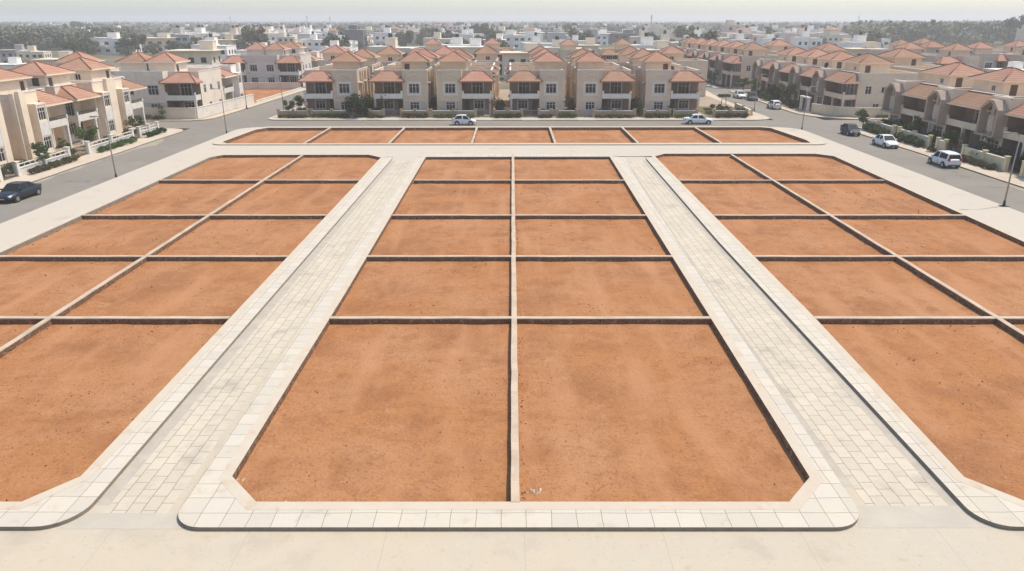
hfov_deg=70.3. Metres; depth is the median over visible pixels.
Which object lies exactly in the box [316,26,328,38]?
building
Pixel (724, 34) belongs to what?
building
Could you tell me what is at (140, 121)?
tree
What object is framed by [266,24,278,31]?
building
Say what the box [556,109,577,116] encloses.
garden wall
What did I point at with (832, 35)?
building
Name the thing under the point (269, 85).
garden wall
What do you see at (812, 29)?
building
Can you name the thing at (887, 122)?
shrub
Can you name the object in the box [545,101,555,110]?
window
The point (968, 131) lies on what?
door
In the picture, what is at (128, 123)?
tree
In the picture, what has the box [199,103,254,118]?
yard
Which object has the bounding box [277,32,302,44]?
building
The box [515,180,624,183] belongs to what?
plot wall
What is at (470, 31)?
building
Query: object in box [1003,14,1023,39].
tree
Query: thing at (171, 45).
tree
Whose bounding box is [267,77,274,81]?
window
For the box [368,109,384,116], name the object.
garden wall
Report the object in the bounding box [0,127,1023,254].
path
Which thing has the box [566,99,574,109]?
shrub
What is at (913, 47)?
villa
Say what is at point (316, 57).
villa
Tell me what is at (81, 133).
tree
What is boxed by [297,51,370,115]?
villa
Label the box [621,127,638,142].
plot wall
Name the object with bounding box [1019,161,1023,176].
garden wall
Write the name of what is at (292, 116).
hedge
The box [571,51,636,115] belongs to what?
villa
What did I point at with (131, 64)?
villa
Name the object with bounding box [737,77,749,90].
tree
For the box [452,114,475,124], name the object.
car
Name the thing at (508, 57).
building
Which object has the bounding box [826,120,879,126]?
pavement
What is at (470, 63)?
villa
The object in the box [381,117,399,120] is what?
driveway
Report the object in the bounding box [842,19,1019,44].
woodland
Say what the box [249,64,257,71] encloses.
window
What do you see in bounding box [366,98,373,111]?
shrub
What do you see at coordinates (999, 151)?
shrub
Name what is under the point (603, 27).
building
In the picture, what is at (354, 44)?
building
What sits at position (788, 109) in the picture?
pavement
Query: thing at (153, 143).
sand
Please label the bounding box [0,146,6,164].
bay window
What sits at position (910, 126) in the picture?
tree
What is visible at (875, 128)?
hedge
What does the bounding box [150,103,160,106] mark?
window
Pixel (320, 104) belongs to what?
window
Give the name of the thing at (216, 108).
garden wall
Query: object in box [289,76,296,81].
window
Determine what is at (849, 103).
window
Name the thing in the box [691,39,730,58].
villa
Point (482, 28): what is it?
tree
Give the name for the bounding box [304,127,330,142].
plot wall
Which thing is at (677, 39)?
building
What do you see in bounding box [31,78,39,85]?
door
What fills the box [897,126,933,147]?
garden wall
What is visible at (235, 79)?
bay window
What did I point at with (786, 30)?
building
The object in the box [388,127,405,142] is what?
plot wall
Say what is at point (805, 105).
street lamp
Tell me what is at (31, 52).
building
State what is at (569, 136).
soil
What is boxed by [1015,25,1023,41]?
building
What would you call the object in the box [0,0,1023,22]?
sky
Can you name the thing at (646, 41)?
building
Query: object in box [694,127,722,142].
plot wall
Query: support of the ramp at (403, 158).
on the lane at (161, 478)
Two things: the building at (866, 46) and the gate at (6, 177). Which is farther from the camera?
the building at (866, 46)
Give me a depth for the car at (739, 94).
148.11 m
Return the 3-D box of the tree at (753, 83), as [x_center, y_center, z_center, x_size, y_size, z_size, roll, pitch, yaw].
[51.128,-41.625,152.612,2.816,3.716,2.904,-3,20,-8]
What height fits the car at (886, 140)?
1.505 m
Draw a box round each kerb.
[0,154,384,508]
[218,153,823,509]
[221,127,812,143]
[651,153,1023,506]
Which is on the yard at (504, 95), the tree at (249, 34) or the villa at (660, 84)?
the villa at (660, 84)
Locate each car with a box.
[0,181,41,202]
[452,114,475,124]
[683,114,712,124]
[733,91,745,98]
[747,91,758,100]
[767,100,781,108]
[840,123,860,135]
[872,134,898,147]
[928,150,962,167]
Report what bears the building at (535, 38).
on the ground at (110, 59)
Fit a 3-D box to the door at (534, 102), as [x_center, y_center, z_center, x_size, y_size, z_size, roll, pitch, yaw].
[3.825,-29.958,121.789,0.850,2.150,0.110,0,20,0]
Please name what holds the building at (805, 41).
on the ground at (110, 59)
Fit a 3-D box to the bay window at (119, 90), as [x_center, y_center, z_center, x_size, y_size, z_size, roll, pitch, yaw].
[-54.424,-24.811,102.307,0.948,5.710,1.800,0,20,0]
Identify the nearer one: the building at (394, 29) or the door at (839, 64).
the door at (839, 64)
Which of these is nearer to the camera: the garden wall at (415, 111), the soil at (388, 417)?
the soil at (388, 417)
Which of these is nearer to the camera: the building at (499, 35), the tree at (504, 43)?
the tree at (504, 43)
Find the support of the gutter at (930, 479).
on the road at (856, 548)
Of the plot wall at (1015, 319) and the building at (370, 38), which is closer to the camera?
the plot wall at (1015, 319)
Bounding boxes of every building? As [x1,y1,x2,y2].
[0,45,27,62]
[0,57,25,69]
[15,43,51,62]
[30,51,72,65]
[90,30,141,53]
[122,24,139,35]
[141,33,177,52]
[163,40,225,64]
[170,25,203,48]
[186,25,220,39]
[191,33,236,64]
[218,34,237,44]
[220,25,241,33]
[220,25,247,49]
[235,39,267,53]
[240,25,271,43]
[264,28,278,32]
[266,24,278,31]
[269,27,297,41]
[274,23,289,31]
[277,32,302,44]
[286,25,303,41]
[299,29,322,38]
[299,31,329,51]
[309,43,327,58]
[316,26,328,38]
[319,37,352,51]
[325,28,338,37]
[338,32,357,52]
[344,25,369,48]
[358,27,373,45]
[366,26,372,33]
[367,33,417,56]
[373,25,403,46]
[376,23,384,32]
[389,26,406,44]
[398,24,422,44]
[423,29,451,45]
[441,34,469,46]
[447,23,460,31]
[448,38,482,57]
[459,27,475,41]
[460,27,483,35]
[482,33,505,45]
[493,24,516,34]
[500,43,537,79]
[503,27,525,48]
[517,29,543,42]
[520,32,551,50]
[524,27,541,42]
[539,23,561,39]
[543,36,581,54]
[547,26,567,42]
[563,32,584,43]
[566,30,582,39]
[576,25,600,43]
[576,38,600,54]
[598,29,609,45]
[601,25,616,32]
[608,30,639,43]
[629,28,657,43]
[631,32,653,48]
[638,40,667,51]
[647,24,667,35]
[653,30,678,45]
[666,27,681,41]
[682,28,708,39]
[683,27,701,39]
[717,34,731,40]
[721,20,756,36]
[722,28,754,36]
[727,30,752,43]
[730,25,765,42]
[750,24,771,32]
[756,32,783,46]
[757,27,779,37]
[772,23,788,31]
[774,27,790,37]
[781,28,796,39]
[784,25,818,42]
[790,28,822,50]
[808,24,817,31]
[819,27,851,45]
[835,38,850,42]
[838,31,881,47]
[845,42,883,55]
[851,31,890,48]
[953,26,977,44]
[983,61,1023,71]
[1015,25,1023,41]
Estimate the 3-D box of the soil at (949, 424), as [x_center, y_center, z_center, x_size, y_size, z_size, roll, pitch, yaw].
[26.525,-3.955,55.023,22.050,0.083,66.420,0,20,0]
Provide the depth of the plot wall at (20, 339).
45.47 m
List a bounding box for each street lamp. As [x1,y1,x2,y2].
[89,116,116,177]
[210,88,226,133]
[753,74,766,110]
[801,86,817,129]
[998,132,1020,206]
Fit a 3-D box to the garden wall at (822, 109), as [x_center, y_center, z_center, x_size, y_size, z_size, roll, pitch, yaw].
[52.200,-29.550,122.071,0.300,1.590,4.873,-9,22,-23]
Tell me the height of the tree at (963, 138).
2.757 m
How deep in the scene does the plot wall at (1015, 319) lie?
38.57 m
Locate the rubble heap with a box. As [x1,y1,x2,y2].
[526,488,541,493]
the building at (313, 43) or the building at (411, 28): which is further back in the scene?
the building at (411, 28)
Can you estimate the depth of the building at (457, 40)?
253.39 m
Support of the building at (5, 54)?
on the ground at (110, 59)
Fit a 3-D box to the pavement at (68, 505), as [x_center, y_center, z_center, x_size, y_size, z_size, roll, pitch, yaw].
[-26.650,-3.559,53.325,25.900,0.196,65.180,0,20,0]
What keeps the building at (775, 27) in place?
on the ground at (110, 59)
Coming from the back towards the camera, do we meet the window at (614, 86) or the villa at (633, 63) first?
the villa at (633, 63)
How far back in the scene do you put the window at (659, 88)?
118.87 m
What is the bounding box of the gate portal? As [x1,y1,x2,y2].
[799,95,811,111]
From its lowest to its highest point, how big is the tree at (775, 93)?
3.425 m
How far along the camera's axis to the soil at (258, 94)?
159.63 m
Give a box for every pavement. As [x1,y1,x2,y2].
[0,128,182,191]
[0,157,392,530]
[135,88,305,120]
[178,154,858,530]
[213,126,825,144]
[268,91,769,120]
[645,157,1023,529]
[706,83,751,88]
[729,91,887,119]
[859,127,1023,187]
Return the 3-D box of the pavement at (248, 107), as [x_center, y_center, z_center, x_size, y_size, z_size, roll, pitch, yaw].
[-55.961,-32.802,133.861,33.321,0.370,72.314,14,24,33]
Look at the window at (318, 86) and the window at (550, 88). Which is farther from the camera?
the window at (318, 86)
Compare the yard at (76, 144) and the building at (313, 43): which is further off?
the building at (313, 43)
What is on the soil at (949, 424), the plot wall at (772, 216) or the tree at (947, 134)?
the plot wall at (772, 216)
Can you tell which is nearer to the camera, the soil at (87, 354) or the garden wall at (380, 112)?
the soil at (87, 354)
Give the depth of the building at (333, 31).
439.66 m
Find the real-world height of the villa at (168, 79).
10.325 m
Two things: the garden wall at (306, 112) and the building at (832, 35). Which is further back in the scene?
the building at (832, 35)
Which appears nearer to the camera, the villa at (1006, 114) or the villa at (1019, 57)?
the villa at (1006, 114)
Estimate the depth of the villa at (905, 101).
100.35 m
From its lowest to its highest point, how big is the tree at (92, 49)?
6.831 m
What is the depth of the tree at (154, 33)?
632.22 m
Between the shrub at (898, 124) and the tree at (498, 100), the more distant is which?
the tree at (498, 100)
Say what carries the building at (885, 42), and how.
on the ground at (110, 59)
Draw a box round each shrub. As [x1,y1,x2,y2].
[2,159,34,172]
[134,114,165,119]
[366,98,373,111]
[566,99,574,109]
[630,96,637,112]
[710,103,731,109]
[877,118,904,124]
[889,122,905,130]
[927,146,936,151]
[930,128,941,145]
[975,145,1010,156]
[1010,153,1023,172]
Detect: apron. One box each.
[57,513,183,528]
[856,506,994,527]
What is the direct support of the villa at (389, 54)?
on the yard at (504, 95)
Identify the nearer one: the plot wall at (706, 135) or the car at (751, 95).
the plot wall at (706, 135)
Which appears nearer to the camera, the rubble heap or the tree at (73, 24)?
the rubble heap
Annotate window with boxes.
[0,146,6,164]
[0,148,5,161]
[27,102,53,151]
[37,107,45,120]
[44,136,52,148]
[64,101,75,114]
[69,122,76,135]
[75,74,80,79]
[96,91,115,135]
[104,95,109,105]
[108,120,114,131]
[116,88,132,130]
[123,91,128,101]
[146,85,159,95]
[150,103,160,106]
[179,84,192,94]
[183,101,194,106]
[201,57,206,62]
[233,72,241,97]
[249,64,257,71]
[251,77,258,81]
[265,64,274,71]
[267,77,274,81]
[287,64,295,71]
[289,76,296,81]
[314,82,326,93]
[315,99,326,109]
[338,83,350,93]
[340,101,350,109]
[383,82,395,93]
[383,99,394,109]
[408,83,420,93]
[409,101,419,109]
[444,83,456,93]
[445,101,455,109]
[471,82,483,93]
[473,99,484,109]
[517,99,528,109]
[518,82,529,93]
[545,83,556,93]
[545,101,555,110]
[584,83,596,93]
[584,101,595,110]
[609,82,621,93]
[610,99,621,109]
[653,83,665,93]
[653,101,663,109]
[677,82,689,93]
[677,99,689,109]
[792,90,798,99]
[816,96,822,103]
[841,84,847,94]
[845,100,851,106]
[849,84,854,94]
[865,86,871,93]
[889,113,898,122]
[931,124,943,136]
[973,110,978,123]
[983,62,992,69]
[985,137,999,150]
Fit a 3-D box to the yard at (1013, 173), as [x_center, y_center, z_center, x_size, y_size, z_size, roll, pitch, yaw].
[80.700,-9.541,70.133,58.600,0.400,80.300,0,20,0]
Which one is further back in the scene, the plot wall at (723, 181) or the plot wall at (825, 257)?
the plot wall at (723, 181)
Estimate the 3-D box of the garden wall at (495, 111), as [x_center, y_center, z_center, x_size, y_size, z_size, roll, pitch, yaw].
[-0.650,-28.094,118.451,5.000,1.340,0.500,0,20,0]
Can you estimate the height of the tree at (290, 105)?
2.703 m
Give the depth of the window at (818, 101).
128.62 m
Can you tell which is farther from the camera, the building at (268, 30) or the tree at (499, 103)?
the building at (268, 30)
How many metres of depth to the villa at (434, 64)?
133.88 m
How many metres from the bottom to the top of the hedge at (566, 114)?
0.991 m
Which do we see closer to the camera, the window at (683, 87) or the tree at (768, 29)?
the window at (683, 87)
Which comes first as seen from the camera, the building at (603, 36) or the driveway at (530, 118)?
the driveway at (530, 118)
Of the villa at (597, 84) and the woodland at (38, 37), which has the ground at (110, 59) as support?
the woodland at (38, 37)
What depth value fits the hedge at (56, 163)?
77.85 m
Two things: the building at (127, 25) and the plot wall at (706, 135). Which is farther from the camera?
the building at (127, 25)
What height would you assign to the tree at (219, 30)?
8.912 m
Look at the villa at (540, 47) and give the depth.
147.69 m
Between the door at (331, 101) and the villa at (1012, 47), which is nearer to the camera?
the door at (331, 101)
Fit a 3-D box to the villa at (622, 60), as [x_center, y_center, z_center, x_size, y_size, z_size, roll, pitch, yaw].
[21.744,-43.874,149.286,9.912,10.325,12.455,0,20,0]
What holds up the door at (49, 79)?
in the villa at (92, 98)
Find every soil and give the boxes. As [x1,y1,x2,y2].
[0,157,377,501]
[230,130,803,142]
[237,158,805,501]
[243,89,292,102]
[657,156,1023,499]
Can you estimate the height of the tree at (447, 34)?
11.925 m
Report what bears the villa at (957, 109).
on the yard at (1013, 173)
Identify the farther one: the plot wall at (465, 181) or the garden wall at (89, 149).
the garden wall at (89, 149)
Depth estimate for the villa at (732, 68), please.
173.24 m
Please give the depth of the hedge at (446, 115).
117.65 m
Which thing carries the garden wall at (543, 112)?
on the pavement at (756, 117)
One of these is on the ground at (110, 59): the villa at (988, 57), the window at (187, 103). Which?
the villa at (988, 57)
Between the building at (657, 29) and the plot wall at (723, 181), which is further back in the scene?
the building at (657, 29)
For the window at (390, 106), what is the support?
in the villa at (409, 84)
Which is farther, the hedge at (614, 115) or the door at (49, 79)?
the hedge at (614, 115)
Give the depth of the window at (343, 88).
118.87 m
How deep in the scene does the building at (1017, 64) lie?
163.25 m
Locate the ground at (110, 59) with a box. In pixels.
[0,30,1003,130]
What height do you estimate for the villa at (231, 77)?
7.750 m
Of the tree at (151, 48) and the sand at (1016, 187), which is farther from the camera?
the tree at (151, 48)
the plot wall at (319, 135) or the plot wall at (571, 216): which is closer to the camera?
the plot wall at (571, 216)
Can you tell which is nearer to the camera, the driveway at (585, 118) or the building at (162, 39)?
the driveway at (585, 118)
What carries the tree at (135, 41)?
on the ground at (110, 59)
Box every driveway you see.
[348,117,367,120]
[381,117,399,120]
[475,117,491,120]
[522,117,539,120]
[577,117,595,120]
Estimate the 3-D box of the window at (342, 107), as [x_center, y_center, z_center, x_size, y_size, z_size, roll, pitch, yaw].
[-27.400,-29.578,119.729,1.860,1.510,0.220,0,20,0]
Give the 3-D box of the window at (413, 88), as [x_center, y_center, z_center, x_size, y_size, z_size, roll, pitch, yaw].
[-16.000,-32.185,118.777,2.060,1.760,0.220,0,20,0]
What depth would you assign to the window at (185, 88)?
118.00 m
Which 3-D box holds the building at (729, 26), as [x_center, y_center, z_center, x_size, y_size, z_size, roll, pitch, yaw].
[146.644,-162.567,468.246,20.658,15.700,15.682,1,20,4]
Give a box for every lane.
[103,161,412,512]
[628,161,947,505]
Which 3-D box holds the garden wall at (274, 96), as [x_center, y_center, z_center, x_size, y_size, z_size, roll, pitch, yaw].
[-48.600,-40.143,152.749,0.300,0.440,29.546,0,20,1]
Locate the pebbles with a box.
[2,160,1023,500]
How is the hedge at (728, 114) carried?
on the pavement at (756, 117)
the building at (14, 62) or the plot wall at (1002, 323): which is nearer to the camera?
the plot wall at (1002, 323)
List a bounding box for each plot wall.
[0,154,303,357]
[0,255,143,260]
[0,316,47,323]
[51,316,229,323]
[81,214,207,219]
[147,255,287,260]
[159,180,260,183]
[210,214,326,218]
[264,180,358,183]
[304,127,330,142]
[329,316,510,323]
[367,255,510,260]
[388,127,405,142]
[392,214,511,218]
[414,180,511,183]
[471,127,477,142]
[511,154,519,501]
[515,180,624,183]
[515,214,645,218]
[516,255,671,261]
[517,316,710,323]
[549,127,555,142]
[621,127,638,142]
[679,180,771,183]
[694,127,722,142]
[713,214,828,218]
[730,154,1023,341]
[753,255,895,260]
[776,180,884,183]
[814,316,996,323]
[832,214,966,219]
[899,255,1023,260]
[999,316,1023,323]
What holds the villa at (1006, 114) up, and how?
on the yard at (1013, 173)
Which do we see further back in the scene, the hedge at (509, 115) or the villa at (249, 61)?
the villa at (249, 61)
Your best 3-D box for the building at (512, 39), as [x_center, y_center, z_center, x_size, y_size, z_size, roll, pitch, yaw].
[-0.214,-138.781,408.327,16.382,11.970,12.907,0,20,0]
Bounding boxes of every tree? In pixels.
[29,142,48,154]
[34,149,49,163]
[36,145,51,153]
[56,138,70,152]
[60,41,92,54]
[66,34,92,45]
[70,21,81,27]
[74,32,93,40]
[74,125,97,142]
[82,40,99,53]
[114,35,135,50]
[117,46,133,55]
[123,120,136,132]
[125,34,146,50]
[128,116,144,126]
[143,43,160,54]
[150,31,160,36]
[156,103,164,119]
[164,40,181,49]
[179,42,192,48]
[190,36,201,43]
[210,28,225,32]
[235,35,251,48]
[240,26,269,45]
[282,99,294,109]
[293,95,304,106]
[322,34,350,46]
[335,26,344,34]
[344,93,373,117]
[353,39,363,49]
[376,92,394,108]
[395,30,413,46]
[415,40,422,45]
[416,27,432,40]
[429,98,436,109]
[431,28,454,37]
[471,23,488,34]
[474,35,485,45]
[484,27,504,40]
[485,37,507,46]
[489,97,504,109]
[495,100,504,109]
[563,22,577,32]
[563,94,575,108]
[567,27,594,39]
[632,99,643,115]
[648,31,671,41]
[672,25,695,40]
[678,30,719,45]
[707,70,719,85]
[717,93,730,104]
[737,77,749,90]
[749,78,760,88]
[764,84,782,99]
[766,26,771,33]
[779,82,796,98]
[855,109,868,128]
[865,31,883,47]
[907,120,924,133]
[913,115,925,127]
[942,129,958,150]
[957,132,968,147]
[961,22,984,32]
[975,136,992,148]
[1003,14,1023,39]
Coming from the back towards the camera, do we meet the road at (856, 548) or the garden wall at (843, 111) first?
the garden wall at (843, 111)
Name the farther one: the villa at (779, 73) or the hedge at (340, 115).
the villa at (779, 73)
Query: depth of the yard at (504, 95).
137.96 m
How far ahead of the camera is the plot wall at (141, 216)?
58.84 m
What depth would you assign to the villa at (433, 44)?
214.24 m
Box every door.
[19,81,24,90]
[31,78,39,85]
[48,77,52,85]
[330,100,333,109]
[398,100,402,112]
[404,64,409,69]
[464,100,469,109]
[532,100,536,112]
[602,100,606,108]
[663,64,667,69]
[836,62,841,68]
[865,66,870,72]
[911,59,916,65]
[955,78,962,86]
[965,129,970,143]
[1009,85,1017,95]
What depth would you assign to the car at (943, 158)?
78.54 m
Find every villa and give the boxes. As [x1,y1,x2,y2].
[0,68,72,159]
[0,103,13,167]
[10,60,119,143]
[54,51,111,68]
[56,57,146,133]
[110,51,153,100]
[136,51,224,116]
[187,63,243,99]
[220,42,266,81]
[259,42,311,87]
[283,41,322,67]
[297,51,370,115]
[319,44,351,66]
[324,48,382,99]
[367,51,434,113]
[377,45,404,66]
[387,48,440,95]
[407,38,442,54]
[434,45,476,61]
[436,51,497,115]
[454,48,499,102]
[471,45,499,96]
[483,38,514,73]
[504,51,565,115]
[505,48,559,75]
[527,45,569,96]
[558,39,591,58]
[566,48,619,101]
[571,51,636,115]
[598,38,632,59]
[607,46,637,66]
[624,48,681,98]
[634,51,706,113]
[658,45,707,96]
[668,37,695,46]
[677,37,706,49]
[683,38,717,57]
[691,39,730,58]
[703,40,744,83]
[714,42,777,87]
[751,46,806,91]
[763,39,793,53]
[767,48,828,99]
[787,50,854,105]
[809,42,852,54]
[809,53,918,106]
[868,39,907,54]
[877,48,940,68]
[880,62,986,134]
[892,42,940,61]
[892,66,937,80]
[912,38,930,44]
[919,41,945,53]
[922,43,979,67]
[922,67,1023,149]
[966,41,1008,71]
[973,95,1023,158]
[992,40,1023,53]
[1001,46,1023,68]
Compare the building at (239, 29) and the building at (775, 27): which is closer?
the building at (239, 29)
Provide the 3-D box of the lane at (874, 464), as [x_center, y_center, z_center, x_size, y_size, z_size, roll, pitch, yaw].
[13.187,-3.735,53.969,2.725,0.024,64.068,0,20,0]
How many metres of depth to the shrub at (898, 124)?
99.51 m
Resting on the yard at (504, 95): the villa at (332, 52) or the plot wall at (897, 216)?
the villa at (332, 52)
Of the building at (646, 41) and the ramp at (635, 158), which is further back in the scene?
the building at (646, 41)
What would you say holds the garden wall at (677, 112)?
on the pavement at (756, 117)
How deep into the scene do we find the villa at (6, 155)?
77.64 m
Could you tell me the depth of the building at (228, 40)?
316.18 m
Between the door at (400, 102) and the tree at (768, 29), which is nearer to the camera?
the door at (400, 102)
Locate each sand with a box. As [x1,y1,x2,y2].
[33,159,101,182]
[110,138,163,156]
[898,147,928,157]
[989,177,1023,190]
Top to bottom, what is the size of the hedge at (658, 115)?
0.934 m
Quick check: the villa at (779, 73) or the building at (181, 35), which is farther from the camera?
the building at (181, 35)
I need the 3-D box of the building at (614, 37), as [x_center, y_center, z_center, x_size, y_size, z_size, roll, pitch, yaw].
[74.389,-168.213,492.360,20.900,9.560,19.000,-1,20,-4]
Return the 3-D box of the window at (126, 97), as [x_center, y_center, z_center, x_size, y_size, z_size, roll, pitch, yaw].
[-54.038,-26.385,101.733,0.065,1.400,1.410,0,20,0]
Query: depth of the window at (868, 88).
118.55 m
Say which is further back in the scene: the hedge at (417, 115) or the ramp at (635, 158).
the hedge at (417, 115)
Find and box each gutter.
[95,161,394,504]
[627,161,851,486]
[643,161,959,505]
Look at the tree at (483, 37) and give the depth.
394.06 m
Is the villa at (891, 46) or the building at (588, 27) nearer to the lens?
the villa at (891, 46)
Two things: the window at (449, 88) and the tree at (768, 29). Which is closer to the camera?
the window at (449, 88)
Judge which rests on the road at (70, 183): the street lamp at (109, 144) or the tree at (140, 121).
the street lamp at (109, 144)
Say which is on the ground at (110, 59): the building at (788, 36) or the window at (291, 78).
the building at (788, 36)
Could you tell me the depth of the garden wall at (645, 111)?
118.27 m
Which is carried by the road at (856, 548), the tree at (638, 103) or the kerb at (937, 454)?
the kerb at (937, 454)
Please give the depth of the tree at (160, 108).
115.07 m
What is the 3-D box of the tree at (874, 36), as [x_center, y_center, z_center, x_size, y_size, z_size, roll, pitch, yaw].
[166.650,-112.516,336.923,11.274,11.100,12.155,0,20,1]
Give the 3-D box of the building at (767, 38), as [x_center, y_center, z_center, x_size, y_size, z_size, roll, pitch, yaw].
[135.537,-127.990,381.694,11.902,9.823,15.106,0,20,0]
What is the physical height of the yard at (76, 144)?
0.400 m
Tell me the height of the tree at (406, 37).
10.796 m
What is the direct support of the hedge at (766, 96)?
on the yard at (795, 108)
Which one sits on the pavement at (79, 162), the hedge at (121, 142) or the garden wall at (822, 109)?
the hedge at (121, 142)
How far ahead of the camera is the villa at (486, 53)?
150.34 m
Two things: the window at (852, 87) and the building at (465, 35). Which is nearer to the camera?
the window at (852, 87)
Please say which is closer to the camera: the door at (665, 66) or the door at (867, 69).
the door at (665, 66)
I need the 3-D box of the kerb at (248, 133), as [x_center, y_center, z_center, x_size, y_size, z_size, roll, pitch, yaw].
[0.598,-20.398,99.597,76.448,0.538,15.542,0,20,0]
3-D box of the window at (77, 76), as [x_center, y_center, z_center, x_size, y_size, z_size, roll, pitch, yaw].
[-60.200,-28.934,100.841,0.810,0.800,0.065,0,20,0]
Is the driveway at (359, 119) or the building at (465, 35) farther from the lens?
the building at (465, 35)
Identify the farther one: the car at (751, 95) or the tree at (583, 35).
the tree at (583, 35)
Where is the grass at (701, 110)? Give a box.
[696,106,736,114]
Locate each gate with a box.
[0,161,16,179]
[70,145,87,155]
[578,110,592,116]
[946,143,960,152]
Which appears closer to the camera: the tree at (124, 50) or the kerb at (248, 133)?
the kerb at (248, 133)
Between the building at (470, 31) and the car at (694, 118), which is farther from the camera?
the building at (470, 31)
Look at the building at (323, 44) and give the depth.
249.52 m
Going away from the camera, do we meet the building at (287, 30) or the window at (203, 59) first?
the window at (203, 59)
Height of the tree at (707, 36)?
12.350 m
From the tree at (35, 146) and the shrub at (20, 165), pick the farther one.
the tree at (35, 146)
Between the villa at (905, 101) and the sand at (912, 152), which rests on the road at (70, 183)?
the sand at (912, 152)
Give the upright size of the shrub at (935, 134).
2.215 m
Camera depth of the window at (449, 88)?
118.84 m
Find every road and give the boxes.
[0,82,1023,223]
[0,158,1023,570]
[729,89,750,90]
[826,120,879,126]
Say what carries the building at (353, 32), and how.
on the ground at (110, 59)
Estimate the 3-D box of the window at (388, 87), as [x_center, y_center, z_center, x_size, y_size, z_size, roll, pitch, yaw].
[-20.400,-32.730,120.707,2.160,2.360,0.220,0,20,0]
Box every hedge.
[27,154,80,173]
[96,136,138,152]
[142,127,166,136]
[278,114,307,117]
[310,112,349,117]
[367,113,384,117]
[401,112,428,117]
[432,114,474,117]
[493,112,521,117]
[538,114,552,117]
[557,112,577,117]
[594,114,635,117]
[644,113,671,117]
[674,114,691,117]
[715,112,749,117]
[751,88,773,100]
[780,97,803,108]
[862,123,889,133]
[894,132,923,146]
[961,154,997,169]
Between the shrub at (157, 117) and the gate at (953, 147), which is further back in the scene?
the shrub at (157, 117)
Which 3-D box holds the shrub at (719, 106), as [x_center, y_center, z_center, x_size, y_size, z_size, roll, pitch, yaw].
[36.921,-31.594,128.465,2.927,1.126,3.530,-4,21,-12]
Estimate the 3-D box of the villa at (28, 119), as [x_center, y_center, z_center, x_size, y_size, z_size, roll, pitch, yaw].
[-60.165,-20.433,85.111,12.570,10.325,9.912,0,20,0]
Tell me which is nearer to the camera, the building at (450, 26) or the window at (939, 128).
the window at (939, 128)
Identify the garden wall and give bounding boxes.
[0,166,3,181]
[12,146,70,175]
[83,128,133,153]
[133,107,196,118]
[136,121,158,137]
[195,94,253,118]
[243,82,298,88]
[255,87,301,102]
[276,109,309,116]
[310,109,353,116]
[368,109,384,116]
[400,109,429,116]
[430,109,476,116]
[493,109,522,116]
[538,109,552,115]
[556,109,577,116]
[592,109,636,116]
[643,109,671,116]
[672,109,698,116]
[712,109,748,116]
[734,101,753,114]
[811,103,834,115]
[834,106,862,116]
[863,107,888,117]
[865,117,897,135]
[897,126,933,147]
[935,137,949,150]
[961,144,1011,170]
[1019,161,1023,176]
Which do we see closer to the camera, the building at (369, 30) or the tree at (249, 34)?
the tree at (249, 34)
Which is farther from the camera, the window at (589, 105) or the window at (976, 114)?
the window at (589, 105)
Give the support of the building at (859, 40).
on the ground at (110, 59)
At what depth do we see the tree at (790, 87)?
137.22 m
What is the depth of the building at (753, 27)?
491.39 m
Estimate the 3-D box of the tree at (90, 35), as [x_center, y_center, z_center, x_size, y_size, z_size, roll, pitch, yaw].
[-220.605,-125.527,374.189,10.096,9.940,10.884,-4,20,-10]
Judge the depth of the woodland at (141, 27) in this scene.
1014.72 m
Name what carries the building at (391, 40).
on the ground at (110, 59)
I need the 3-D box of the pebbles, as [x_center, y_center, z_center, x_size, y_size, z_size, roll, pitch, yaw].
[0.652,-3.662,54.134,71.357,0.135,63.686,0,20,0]
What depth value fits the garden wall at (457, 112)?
118.28 m
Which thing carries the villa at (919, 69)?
on the yard at (795, 108)
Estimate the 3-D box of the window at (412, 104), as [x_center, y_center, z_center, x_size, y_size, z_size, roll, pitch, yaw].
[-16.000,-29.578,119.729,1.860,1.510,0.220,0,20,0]
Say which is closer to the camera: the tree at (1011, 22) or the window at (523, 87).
the window at (523, 87)
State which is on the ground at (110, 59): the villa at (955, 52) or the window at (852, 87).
the villa at (955, 52)
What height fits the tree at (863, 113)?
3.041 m
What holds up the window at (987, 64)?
in the villa at (988, 57)
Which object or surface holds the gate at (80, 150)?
attached to the garden wall at (21, 170)
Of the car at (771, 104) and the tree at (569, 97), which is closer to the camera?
the tree at (569, 97)
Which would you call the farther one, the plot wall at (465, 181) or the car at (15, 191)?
the plot wall at (465, 181)
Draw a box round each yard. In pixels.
[1,129,144,179]
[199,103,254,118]
[310,90,753,116]
[744,91,858,117]
[894,137,1023,177]
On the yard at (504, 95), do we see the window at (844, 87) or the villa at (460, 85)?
the villa at (460, 85)
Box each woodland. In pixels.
[0,20,983,34]
[0,26,136,48]
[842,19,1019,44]
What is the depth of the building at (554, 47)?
236.61 m
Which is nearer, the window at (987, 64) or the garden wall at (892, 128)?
the garden wall at (892, 128)
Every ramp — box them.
[391,157,416,160]
[625,157,646,160]
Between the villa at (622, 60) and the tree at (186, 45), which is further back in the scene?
the tree at (186, 45)
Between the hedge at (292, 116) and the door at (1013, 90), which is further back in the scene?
the hedge at (292, 116)
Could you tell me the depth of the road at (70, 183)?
95.12 m
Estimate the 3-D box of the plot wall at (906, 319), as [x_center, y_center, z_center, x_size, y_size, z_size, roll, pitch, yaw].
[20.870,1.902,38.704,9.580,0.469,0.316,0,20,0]
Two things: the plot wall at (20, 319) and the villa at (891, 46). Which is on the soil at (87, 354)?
the plot wall at (20, 319)
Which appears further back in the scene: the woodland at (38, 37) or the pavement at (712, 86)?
the woodland at (38, 37)
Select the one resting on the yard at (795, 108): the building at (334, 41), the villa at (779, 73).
the villa at (779, 73)
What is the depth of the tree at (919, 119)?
97.06 m

